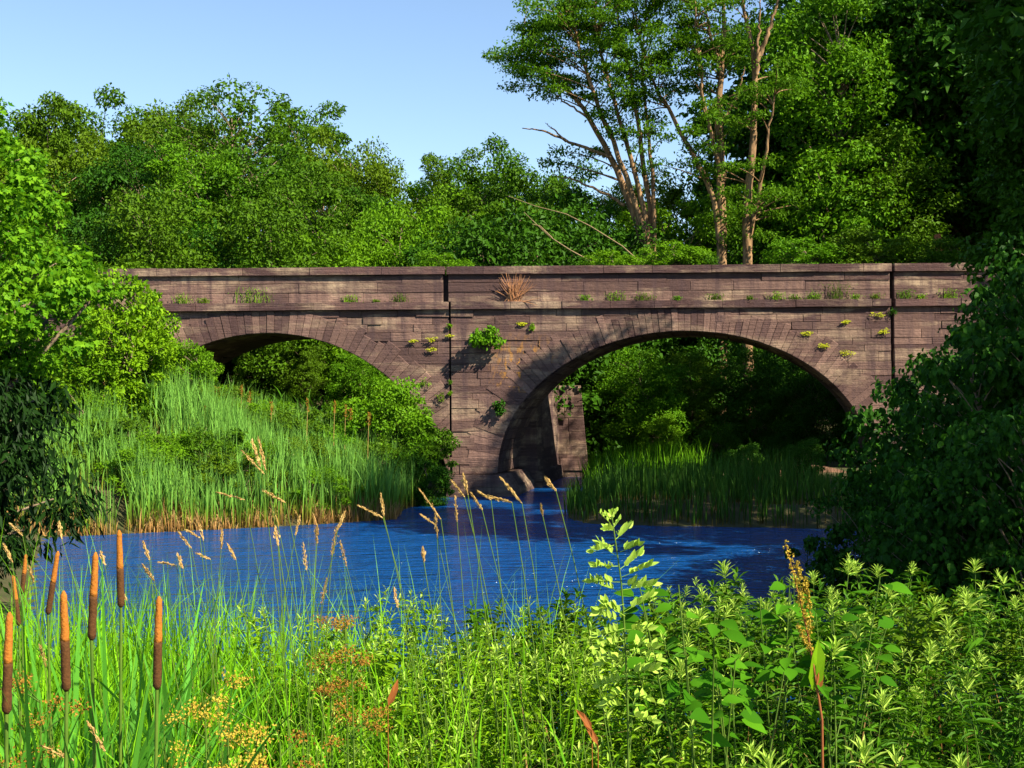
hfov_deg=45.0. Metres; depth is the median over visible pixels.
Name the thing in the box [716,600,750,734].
leafy weed
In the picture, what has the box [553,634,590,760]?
bushy weed
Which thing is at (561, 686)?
dark weed
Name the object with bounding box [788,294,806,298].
weed tuft
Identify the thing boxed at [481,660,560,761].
bushy weed
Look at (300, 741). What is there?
rusty weed
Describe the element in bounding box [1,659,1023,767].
ground cover
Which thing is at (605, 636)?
bushy weed
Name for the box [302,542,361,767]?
seeding grass
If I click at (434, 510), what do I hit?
seeding grass
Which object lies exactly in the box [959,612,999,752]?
leafy weed
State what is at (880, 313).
moss clump
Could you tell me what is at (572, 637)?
bushy weed
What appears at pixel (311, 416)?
weed bush
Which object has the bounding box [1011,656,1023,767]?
leafy weed
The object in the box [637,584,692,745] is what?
dark weed
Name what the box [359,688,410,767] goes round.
bushy weed
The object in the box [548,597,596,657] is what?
dark weed
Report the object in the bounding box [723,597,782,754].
leafy weed
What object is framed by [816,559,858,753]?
leafy weed
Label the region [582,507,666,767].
locust sapling
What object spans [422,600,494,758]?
dark weed
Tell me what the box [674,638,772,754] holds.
bushy weed
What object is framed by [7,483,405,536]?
dry reeds
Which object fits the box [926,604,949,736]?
leafy weed
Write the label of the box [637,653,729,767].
bushy weed
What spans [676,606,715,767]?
leafy weed
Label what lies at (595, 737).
withered leaf
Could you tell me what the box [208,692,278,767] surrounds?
rusty weed
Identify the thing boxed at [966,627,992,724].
dark weed
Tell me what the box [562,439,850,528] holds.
reeds
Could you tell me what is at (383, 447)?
weed bush
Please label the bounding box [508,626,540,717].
dark weed
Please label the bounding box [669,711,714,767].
bushy weed
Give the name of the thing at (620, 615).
dark weed
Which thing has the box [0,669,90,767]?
rusty weed
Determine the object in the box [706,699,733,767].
leafy weed
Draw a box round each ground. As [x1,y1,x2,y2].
[0,315,1011,767]
[746,465,845,478]
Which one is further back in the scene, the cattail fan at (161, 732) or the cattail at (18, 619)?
the cattail at (18, 619)
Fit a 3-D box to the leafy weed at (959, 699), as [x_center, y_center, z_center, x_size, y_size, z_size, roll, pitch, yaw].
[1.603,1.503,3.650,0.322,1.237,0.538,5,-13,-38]
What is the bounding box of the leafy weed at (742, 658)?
[726,644,793,765]
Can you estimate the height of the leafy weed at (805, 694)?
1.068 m
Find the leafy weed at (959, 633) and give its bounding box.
[912,630,965,752]
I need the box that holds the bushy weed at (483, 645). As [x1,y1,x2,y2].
[428,621,520,764]
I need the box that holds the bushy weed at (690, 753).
[645,719,747,767]
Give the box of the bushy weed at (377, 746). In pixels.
[338,719,415,767]
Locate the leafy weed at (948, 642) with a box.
[935,633,987,767]
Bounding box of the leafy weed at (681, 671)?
[655,654,698,764]
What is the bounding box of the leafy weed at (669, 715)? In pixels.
[585,666,691,767]
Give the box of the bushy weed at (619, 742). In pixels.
[580,689,681,767]
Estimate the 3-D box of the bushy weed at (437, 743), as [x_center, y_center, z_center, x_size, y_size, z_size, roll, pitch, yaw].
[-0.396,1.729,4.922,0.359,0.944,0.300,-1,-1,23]
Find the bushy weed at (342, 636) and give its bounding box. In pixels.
[306,619,366,713]
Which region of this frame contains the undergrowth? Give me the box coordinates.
[216,381,860,476]
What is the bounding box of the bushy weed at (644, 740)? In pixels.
[612,670,692,767]
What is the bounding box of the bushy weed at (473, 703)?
[424,643,522,767]
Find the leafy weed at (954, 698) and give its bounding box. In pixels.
[920,642,1001,767]
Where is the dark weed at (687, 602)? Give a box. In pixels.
[658,594,709,726]
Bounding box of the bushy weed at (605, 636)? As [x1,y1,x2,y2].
[579,620,647,760]
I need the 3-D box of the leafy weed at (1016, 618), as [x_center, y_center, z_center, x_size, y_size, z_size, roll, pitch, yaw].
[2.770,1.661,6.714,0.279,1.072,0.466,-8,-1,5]
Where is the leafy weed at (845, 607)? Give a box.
[815,586,912,767]
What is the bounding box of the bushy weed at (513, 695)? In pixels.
[488,655,540,767]
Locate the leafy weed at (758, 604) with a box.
[739,590,764,743]
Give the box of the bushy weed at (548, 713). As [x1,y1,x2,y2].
[532,661,586,765]
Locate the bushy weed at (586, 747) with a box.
[551,737,621,767]
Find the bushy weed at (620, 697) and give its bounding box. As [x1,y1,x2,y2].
[569,666,647,766]
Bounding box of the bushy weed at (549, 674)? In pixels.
[515,640,564,767]
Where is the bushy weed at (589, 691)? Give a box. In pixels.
[510,644,641,767]
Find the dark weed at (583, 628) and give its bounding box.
[575,614,621,751]
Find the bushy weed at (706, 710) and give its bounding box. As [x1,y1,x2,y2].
[683,676,751,767]
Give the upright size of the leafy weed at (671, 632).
1.181 m
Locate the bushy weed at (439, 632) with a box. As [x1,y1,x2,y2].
[408,628,465,755]
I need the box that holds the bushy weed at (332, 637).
[286,614,382,746]
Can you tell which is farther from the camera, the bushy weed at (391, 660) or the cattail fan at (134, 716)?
the bushy weed at (391, 660)
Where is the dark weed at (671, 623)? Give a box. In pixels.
[652,606,706,730]
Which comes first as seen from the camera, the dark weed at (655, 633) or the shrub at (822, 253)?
the dark weed at (655, 633)
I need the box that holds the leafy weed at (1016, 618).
[981,590,1023,700]
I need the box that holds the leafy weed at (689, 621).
[673,598,713,767]
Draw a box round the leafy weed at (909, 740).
[854,641,993,767]
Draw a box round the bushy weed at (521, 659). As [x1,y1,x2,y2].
[489,630,549,755]
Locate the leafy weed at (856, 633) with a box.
[834,608,899,762]
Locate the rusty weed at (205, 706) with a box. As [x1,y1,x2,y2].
[151,667,254,767]
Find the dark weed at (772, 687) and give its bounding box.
[726,619,800,766]
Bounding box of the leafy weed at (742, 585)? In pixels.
[715,582,755,667]
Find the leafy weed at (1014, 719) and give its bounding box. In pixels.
[982,629,1023,767]
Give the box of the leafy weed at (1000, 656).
[990,637,1021,761]
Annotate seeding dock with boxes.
[783,540,828,767]
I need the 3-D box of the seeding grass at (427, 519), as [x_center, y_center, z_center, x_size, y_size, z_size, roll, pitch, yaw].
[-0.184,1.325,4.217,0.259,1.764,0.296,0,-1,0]
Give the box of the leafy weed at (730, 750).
[698,670,756,767]
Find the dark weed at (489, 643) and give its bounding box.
[468,623,503,671]
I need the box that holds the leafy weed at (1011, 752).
[951,662,1023,767]
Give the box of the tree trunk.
[934,234,941,250]
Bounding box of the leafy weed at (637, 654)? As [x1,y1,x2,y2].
[629,640,657,748]
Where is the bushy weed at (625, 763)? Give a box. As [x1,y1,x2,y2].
[615,755,630,767]
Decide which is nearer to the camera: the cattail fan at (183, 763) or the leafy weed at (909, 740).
the cattail fan at (183, 763)
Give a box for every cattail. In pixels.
[0,530,258,767]
[0,551,150,767]
[0,552,331,767]
[0,554,37,767]
[0,575,152,764]
[2,612,193,767]
[22,591,70,767]
[55,574,232,767]
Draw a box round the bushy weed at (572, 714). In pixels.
[568,667,610,767]
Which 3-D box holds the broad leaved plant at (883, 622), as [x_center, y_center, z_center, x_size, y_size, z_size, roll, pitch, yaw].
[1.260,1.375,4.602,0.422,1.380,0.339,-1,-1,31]
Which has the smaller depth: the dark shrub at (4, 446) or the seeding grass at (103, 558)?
the seeding grass at (103, 558)
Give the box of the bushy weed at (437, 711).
[386,680,491,767]
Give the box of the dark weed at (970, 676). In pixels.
[948,651,977,710]
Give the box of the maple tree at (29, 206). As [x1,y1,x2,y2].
[0,98,127,408]
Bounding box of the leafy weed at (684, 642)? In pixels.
[674,611,706,758]
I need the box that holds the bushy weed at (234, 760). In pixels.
[231,753,286,767]
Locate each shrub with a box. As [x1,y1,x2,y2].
[0,280,118,594]
[0,348,95,424]
[0,433,19,516]
[23,333,128,426]
[34,201,174,285]
[64,262,185,422]
[64,305,183,419]
[70,177,234,380]
[165,337,227,400]
[169,215,279,390]
[200,185,354,399]
[229,346,276,398]
[273,339,330,401]
[277,226,396,397]
[322,353,392,429]
[326,376,436,481]
[353,215,533,389]
[370,395,419,433]
[380,415,461,490]
[399,454,455,506]
[406,200,616,421]
[411,250,474,274]
[436,459,451,491]
[459,190,663,464]
[468,325,506,350]
[492,398,505,416]
[566,230,714,409]
[579,249,645,264]
[592,345,696,455]
[605,258,716,417]
[634,412,683,454]
[636,239,711,264]
[638,240,772,423]
[653,346,728,442]
[660,252,720,264]
[694,422,742,459]
[709,342,789,446]
[722,442,764,478]
[727,231,823,419]
[759,236,850,263]
[761,359,849,448]
[780,437,825,477]
[784,471,918,604]
[823,331,1010,544]
[824,224,909,263]
[826,399,855,451]
[838,433,908,562]
[844,436,1023,654]
[860,318,1023,586]
[898,403,1023,654]
[899,232,1023,487]
[912,235,979,262]
[937,292,1017,421]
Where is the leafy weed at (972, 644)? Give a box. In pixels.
[950,572,1018,765]
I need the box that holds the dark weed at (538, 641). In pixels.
[512,618,553,755]
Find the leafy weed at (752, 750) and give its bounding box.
[736,739,764,767]
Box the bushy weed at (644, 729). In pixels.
[623,669,716,764]
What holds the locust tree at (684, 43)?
on the ground at (796, 509)
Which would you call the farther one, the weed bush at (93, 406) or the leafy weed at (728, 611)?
the weed bush at (93, 406)
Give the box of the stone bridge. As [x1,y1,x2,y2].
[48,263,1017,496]
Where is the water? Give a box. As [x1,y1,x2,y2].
[0,477,1020,738]
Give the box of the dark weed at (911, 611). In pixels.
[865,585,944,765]
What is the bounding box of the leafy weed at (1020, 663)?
[1004,595,1023,755]
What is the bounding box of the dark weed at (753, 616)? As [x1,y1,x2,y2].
[742,604,785,733]
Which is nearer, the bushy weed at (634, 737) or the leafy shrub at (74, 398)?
the bushy weed at (634, 737)
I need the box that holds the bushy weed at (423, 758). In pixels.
[358,731,469,767]
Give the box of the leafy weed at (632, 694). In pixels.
[609,633,664,767]
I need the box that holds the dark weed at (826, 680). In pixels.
[815,619,837,722]
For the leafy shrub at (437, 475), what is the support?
on the ground at (796, 509)
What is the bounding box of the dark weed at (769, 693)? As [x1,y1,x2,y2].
[733,646,791,736]
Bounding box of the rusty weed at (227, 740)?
[194,711,275,767]
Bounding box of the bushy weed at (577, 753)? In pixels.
[529,740,613,767]
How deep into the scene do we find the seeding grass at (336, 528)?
3.76 m
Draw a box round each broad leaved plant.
[613,585,763,767]
[618,596,711,767]
[688,628,806,767]
[728,581,831,767]
[790,568,912,767]
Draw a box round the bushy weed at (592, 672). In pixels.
[568,642,616,749]
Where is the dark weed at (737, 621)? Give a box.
[677,582,749,748]
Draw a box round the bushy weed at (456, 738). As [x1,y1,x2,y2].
[389,708,477,767]
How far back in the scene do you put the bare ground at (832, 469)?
36.13 m
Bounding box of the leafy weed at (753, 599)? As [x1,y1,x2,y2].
[741,590,795,726]
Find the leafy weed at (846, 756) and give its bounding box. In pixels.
[824,602,905,767]
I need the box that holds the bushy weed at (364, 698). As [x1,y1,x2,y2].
[337,672,428,767]
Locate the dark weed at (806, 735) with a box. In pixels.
[767,627,832,767]
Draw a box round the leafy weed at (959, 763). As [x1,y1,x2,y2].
[881,744,980,767]
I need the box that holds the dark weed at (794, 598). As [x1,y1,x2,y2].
[770,597,818,748]
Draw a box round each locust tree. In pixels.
[482,0,703,423]
[602,0,782,415]
[682,0,820,408]
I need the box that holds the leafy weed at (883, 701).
[852,688,905,767]
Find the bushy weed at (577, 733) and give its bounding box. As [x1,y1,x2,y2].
[525,689,626,767]
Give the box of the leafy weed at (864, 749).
[835,734,888,767]
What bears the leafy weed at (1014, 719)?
on the ground at (796, 509)
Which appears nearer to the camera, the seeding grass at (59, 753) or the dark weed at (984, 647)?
the seeding grass at (59, 753)
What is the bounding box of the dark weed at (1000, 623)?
[987,616,1022,706]
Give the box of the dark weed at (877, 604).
[833,596,891,760]
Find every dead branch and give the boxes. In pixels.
[509,196,637,259]
[524,212,586,259]
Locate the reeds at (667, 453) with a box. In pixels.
[576,430,711,483]
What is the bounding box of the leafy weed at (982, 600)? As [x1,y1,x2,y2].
[942,592,992,753]
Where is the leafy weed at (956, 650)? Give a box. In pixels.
[937,601,968,709]
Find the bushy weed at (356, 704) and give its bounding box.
[339,665,378,756]
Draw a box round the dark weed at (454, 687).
[434,658,473,760]
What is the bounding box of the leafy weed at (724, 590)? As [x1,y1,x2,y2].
[714,583,783,759]
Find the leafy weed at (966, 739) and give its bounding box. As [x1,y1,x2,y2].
[934,635,985,767]
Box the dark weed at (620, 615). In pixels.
[575,607,643,748]
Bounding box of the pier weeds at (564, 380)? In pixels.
[560,374,574,384]
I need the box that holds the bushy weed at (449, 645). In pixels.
[415,637,477,765]
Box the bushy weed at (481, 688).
[439,638,532,767]
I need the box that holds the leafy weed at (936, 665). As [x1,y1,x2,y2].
[894,617,956,705]
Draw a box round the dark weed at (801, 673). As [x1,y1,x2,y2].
[784,619,827,736]
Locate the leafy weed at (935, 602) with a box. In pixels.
[883,595,950,766]
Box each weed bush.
[36,439,103,484]
[41,386,127,437]
[65,410,167,462]
[90,441,184,496]
[106,426,213,471]
[119,382,181,421]
[154,422,272,486]
[185,386,232,422]
[191,445,288,502]
[215,382,259,409]
[223,436,292,473]
[225,398,276,432]
[242,403,341,447]
[244,396,319,427]
[263,434,355,482]
[277,461,366,511]
[280,420,377,458]
[305,407,365,446]
[328,455,381,486]
[345,436,412,482]
[365,441,448,496]
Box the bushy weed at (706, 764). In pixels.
[696,744,746,767]
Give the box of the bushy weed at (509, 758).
[466,718,539,767]
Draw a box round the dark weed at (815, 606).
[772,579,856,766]
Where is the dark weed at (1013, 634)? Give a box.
[987,613,1023,764]
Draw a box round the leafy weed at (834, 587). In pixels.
[820,585,861,734]
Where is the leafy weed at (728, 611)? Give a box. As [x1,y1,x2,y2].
[640,597,741,767]
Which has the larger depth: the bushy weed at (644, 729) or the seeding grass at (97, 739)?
the bushy weed at (644, 729)
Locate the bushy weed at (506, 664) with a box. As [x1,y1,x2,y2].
[471,625,556,759]
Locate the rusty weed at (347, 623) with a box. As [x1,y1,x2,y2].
[306,611,360,767]
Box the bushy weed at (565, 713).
[523,651,620,765]
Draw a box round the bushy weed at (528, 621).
[513,595,563,766]
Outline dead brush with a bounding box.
[496,272,540,304]
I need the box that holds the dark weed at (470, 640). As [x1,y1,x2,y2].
[458,627,510,708]
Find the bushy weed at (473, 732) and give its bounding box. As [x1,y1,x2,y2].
[458,703,517,767]
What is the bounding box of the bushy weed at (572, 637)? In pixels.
[527,602,607,761]
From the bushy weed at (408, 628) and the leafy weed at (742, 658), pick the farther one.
the bushy weed at (408, 628)
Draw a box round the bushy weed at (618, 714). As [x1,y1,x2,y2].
[557,649,636,766]
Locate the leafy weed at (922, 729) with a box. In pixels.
[904,687,936,767]
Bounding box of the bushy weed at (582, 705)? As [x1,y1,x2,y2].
[540,664,605,767]
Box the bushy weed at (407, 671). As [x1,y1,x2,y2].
[369,638,431,744]
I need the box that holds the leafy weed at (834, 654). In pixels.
[765,605,853,767]
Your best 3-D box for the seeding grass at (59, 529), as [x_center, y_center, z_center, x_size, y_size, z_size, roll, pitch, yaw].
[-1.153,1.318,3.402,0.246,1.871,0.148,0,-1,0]
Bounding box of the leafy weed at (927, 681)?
[894,641,944,753]
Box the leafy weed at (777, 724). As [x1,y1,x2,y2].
[765,683,816,767]
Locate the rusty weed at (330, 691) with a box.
[297,651,368,767]
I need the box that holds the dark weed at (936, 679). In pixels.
[920,652,945,691]
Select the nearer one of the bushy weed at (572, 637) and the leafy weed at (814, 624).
the leafy weed at (814, 624)
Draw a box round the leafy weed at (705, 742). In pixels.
[688,667,762,767]
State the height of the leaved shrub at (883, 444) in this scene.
4.315 m
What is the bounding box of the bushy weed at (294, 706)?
[261,676,318,754]
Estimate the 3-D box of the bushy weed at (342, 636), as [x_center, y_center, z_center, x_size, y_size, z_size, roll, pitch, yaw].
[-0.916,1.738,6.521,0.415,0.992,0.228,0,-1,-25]
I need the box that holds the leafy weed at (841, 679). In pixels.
[803,598,879,767]
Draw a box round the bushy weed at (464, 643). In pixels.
[440,623,518,745]
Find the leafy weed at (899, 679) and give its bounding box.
[879,637,939,760]
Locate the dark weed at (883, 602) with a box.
[826,593,899,767]
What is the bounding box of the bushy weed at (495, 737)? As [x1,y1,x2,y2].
[419,644,538,767]
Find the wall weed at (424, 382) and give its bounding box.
[418,377,431,387]
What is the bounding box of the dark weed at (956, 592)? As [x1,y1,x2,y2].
[915,585,969,752]
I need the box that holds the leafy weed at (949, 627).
[908,615,963,767]
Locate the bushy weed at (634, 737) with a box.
[546,696,691,767]
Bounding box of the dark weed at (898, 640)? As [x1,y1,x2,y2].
[873,600,924,720]
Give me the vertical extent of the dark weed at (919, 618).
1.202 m
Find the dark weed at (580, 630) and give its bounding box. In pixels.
[540,622,587,690]
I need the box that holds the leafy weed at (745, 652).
[733,609,767,744]
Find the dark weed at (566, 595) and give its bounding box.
[524,586,587,756]
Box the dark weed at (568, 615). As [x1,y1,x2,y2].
[536,601,589,708]
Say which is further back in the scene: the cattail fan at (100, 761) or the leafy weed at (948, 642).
the leafy weed at (948, 642)
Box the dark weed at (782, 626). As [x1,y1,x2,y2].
[767,605,797,747]
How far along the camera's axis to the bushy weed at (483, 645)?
6.41 m
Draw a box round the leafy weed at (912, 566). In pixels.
[844,552,929,715]
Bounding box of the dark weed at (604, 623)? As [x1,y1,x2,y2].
[596,618,635,758]
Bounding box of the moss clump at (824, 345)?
[818,343,828,348]
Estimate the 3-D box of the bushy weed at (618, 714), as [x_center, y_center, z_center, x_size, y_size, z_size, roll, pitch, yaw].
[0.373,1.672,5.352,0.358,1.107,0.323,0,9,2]
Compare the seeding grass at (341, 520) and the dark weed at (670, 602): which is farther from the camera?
the dark weed at (670, 602)
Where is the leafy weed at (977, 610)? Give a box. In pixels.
[957,581,992,767]
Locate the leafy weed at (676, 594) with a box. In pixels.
[646,586,697,708]
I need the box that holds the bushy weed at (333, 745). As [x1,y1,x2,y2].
[293,716,373,767]
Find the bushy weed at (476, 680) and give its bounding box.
[431,652,483,760]
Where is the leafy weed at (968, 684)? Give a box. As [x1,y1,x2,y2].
[946,667,995,764]
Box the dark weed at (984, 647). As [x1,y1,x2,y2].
[960,600,1023,758]
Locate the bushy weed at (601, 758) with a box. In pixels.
[585,737,655,767]
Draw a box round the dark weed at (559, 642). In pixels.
[542,618,579,716]
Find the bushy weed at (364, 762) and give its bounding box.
[289,687,398,767]
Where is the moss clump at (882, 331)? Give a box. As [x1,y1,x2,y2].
[878,328,889,333]
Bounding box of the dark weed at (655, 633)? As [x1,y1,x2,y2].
[636,601,718,765]
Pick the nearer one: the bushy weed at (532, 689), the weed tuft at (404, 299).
the bushy weed at (532, 689)
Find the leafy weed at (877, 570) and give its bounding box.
[869,564,899,702]
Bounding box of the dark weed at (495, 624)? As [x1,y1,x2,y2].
[478,598,553,766]
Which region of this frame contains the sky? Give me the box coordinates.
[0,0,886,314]
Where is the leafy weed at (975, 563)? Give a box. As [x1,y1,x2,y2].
[962,558,991,728]
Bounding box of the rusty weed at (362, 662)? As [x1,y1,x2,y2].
[322,649,394,767]
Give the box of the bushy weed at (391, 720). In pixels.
[318,671,477,767]
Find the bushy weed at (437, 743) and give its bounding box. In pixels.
[392,694,461,767]
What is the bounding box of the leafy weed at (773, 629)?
[746,597,791,755]
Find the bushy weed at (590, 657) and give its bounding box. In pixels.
[562,630,608,762]
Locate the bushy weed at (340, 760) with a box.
[273,709,375,767]
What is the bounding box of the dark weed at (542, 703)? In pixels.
[511,644,557,767]
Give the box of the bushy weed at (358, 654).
[340,634,387,695]
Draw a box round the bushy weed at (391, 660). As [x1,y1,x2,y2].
[331,627,447,759]
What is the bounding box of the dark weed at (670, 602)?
[624,599,672,728]
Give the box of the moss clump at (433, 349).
[425,347,436,351]
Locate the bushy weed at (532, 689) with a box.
[464,649,620,767]
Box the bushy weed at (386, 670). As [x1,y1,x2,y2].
[308,637,451,763]
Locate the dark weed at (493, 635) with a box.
[462,608,525,715]
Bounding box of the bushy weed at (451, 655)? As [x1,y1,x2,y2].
[399,615,479,765]
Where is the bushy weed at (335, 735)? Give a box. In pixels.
[311,734,372,767]
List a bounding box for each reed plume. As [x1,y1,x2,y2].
[333,399,335,458]
[344,405,347,449]
[367,412,370,432]
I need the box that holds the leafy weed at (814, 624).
[782,611,826,765]
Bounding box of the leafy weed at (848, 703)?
[834,629,854,765]
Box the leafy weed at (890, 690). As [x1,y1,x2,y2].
[880,685,927,767]
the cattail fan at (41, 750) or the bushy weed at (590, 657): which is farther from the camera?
the bushy weed at (590, 657)
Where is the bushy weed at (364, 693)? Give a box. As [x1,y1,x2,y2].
[348,656,385,763]
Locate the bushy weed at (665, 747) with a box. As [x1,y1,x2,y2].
[620,717,674,767]
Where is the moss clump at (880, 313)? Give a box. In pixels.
[870,312,883,316]
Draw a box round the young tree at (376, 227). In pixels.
[346,191,458,380]
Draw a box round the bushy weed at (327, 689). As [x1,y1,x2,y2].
[279,649,361,755]
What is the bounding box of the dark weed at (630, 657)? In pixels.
[612,625,645,739]
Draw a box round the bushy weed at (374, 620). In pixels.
[357,586,403,746]
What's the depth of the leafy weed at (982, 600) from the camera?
7.13 m
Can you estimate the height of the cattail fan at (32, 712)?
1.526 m
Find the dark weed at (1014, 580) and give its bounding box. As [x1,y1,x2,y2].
[1010,568,1023,724]
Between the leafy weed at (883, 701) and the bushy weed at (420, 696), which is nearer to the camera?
the leafy weed at (883, 701)
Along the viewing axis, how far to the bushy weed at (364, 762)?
4.54 m
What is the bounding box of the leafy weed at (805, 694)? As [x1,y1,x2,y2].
[785,620,851,767]
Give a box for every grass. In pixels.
[0,498,746,767]
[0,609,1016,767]
[3,544,20,759]
[9,522,79,767]
[28,565,54,766]
[38,745,73,767]
[39,644,50,767]
[57,521,114,767]
[69,550,129,767]
[86,720,106,767]
[124,593,164,759]
[142,540,166,767]
[142,564,191,767]
[151,529,247,767]
[157,561,239,767]
[175,515,304,767]
[177,531,222,755]
[177,553,275,766]
[185,529,220,765]
[196,552,220,753]
[199,523,294,764]
[216,492,292,766]
[226,542,263,762]
[241,450,326,767]
[251,438,292,766]
[257,437,305,767]
[262,489,335,767]
[273,527,289,765]
[298,510,345,766]
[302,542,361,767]
[306,524,318,767]
[308,578,327,767]
[320,526,347,767]
[339,539,396,767]
[357,505,509,766]
[380,492,440,767]
[393,587,432,767]
[418,488,482,767]
[420,514,493,761]
[421,546,452,767]
[434,513,529,765]
[450,479,513,767]
[453,495,504,767]
[461,473,501,767]
[470,492,589,767]
[476,489,521,767]
[486,494,547,767]
[499,476,567,767]
[540,503,586,767]
[544,477,611,767]
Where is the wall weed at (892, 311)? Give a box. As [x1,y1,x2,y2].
[887,307,897,316]
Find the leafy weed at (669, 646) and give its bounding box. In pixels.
[619,630,699,767]
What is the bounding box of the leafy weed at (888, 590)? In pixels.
[874,583,903,750]
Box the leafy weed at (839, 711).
[824,603,897,767]
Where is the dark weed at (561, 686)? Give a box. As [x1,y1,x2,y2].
[505,635,573,766]
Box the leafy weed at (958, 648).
[925,601,983,762]
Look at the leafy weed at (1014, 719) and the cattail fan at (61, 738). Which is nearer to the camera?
the cattail fan at (61, 738)
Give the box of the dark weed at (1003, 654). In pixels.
[985,625,1023,713]
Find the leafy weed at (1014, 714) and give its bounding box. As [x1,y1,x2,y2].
[1000,704,1023,765]
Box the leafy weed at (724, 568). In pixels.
[714,560,778,766]
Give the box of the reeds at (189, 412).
[8,360,443,534]
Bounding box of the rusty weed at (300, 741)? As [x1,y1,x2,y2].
[252,726,326,767]
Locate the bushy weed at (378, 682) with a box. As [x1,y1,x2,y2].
[357,648,397,765]
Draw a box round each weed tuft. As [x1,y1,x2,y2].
[171,292,195,303]
[196,297,211,303]
[235,286,272,302]
[342,294,363,301]
[385,292,411,301]
[579,294,593,300]
[605,290,625,300]
[634,291,655,300]
[707,293,725,300]
[766,291,785,299]
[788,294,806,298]
[805,291,830,299]
[811,281,857,299]
[850,293,862,298]
[865,293,885,298]
[896,289,915,298]
[916,293,927,298]
[939,288,959,297]
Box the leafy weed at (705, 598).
[690,584,726,767]
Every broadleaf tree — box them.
[0,97,60,282]
[0,128,139,313]
[0,135,23,310]
[2,90,106,283]
[33,82,188,235]
[47,139,225,262]
[71,90,239,267]
[118,93,251,223]
[134,141,285,266]
[152,72,322,381]
[177,138,330,266]
[239,157,412,266]
[243,100,363,217]
[272,124,413,233]
[317,185,409,264]
[333,156,451,217]
[336,176,496,266]
[392,175,557,266]
[405,147,499,220]
[443,132,569,244]
[482,181,578,265]
[503,159,624,251]
[543,183,667,264]
[596,181,645,230]
[609,189,740,374]
[623,155,764,253]
[673,182,795,264]
[675,0,917,261]
[699,0,1021,261]
[712,0,986,254]
[751,0,933,417]
[818,29,997,195]
[819,124,970,262]
[828,0,1006,261]
[891,0,1023,260]
[948,0,1023,297]
[949,0,1023,140]
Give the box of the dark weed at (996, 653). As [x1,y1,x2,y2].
[972,611,1010,713]
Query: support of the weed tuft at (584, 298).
on the stone bridge
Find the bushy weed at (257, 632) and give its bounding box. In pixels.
[211,599,290,767]
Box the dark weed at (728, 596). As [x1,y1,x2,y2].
[704,567,792,766]
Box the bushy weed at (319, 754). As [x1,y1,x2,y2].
[303,745,369,767]
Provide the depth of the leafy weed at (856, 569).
7.38 m
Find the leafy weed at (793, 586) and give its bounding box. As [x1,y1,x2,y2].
[775,574,803,744]
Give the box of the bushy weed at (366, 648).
[340,627,378,703]
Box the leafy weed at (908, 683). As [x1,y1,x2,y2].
[881,650,928,767]
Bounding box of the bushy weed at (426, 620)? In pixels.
[392,589,443,759]
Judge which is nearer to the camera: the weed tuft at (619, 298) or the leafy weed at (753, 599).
the leafy weed at (753, 599)
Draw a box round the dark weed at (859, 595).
[829,583,879,767]
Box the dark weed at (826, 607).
[813,597,841,764]
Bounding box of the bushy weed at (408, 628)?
[374,589,450,763]
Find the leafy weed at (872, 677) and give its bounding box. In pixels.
[860,600,892,757]
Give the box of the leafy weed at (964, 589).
[957,586,1006,735]
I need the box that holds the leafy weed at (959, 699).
[941,680,1004,767]
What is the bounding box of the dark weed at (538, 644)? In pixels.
[513,624,575,721]
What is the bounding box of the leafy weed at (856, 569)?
[841,558,895,738]
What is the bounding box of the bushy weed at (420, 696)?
[387,658,429,748]
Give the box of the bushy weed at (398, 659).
[367,616,429,753]
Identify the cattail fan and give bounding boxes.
[0,543,243,767]
[0,608,257,767]
[0,666,200,767]
[0,685,227,765]
[0,711,183,767]
[2,613,259,767]
[3,635,153,762]
[3,646,237,767]
[3,650,109,767]
[10,650,226,767]
[12,569,283,767]
[13,639,287,767]
[35,692,195,767]
[36,618,273,767]
[43,690,46,767]
[54,652,201,767]
[58,723,271,767]
[59,554,267,767]
[61,713,79,767]
[73,737,79,767]
[87,657,209,765]
[87,694,102,767]
[96,582,253,767]
[108,692,124,767]
[108,692,230,767]
[112,635,262,767]
[122,686,204,767]
[126,579,256,766]
[131,661,285,767]
[137,655,199,767]
[138,646,216,767]
[150,587,270,767]
[153,663,313,767]
[176,710,375,767]
[189,724,227,767]
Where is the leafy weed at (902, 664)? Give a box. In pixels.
[879,640,986,767]
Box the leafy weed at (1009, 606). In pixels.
[988,568,1023,756]
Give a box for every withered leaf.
[388,680,397,767]
[576,710,592,767]
[584,724,598,767]
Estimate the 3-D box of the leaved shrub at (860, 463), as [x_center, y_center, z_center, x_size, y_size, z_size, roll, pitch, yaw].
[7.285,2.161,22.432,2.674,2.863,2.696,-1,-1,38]
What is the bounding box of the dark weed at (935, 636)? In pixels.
[900,594,960,749]
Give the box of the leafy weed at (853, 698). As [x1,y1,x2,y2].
[822,626,869,759]
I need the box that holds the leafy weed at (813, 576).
[804,570,834,741]
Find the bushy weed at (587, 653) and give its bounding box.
[573,633,631,730]
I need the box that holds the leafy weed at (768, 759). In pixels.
[744,749,788,767]
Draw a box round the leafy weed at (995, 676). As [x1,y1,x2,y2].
[978,654,1023,756]
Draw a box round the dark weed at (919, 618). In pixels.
[874,593,945,767]
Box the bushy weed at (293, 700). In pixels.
[281,654,360,757]
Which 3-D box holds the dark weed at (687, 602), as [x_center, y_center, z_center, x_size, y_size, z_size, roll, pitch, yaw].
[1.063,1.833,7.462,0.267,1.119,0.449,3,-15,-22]
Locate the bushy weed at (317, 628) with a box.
[291,613,350,742]
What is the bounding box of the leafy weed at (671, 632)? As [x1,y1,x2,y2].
[604,616,703,762]
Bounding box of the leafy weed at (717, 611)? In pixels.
[689,577,749,732]
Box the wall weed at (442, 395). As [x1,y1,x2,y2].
[435,392,444,401]

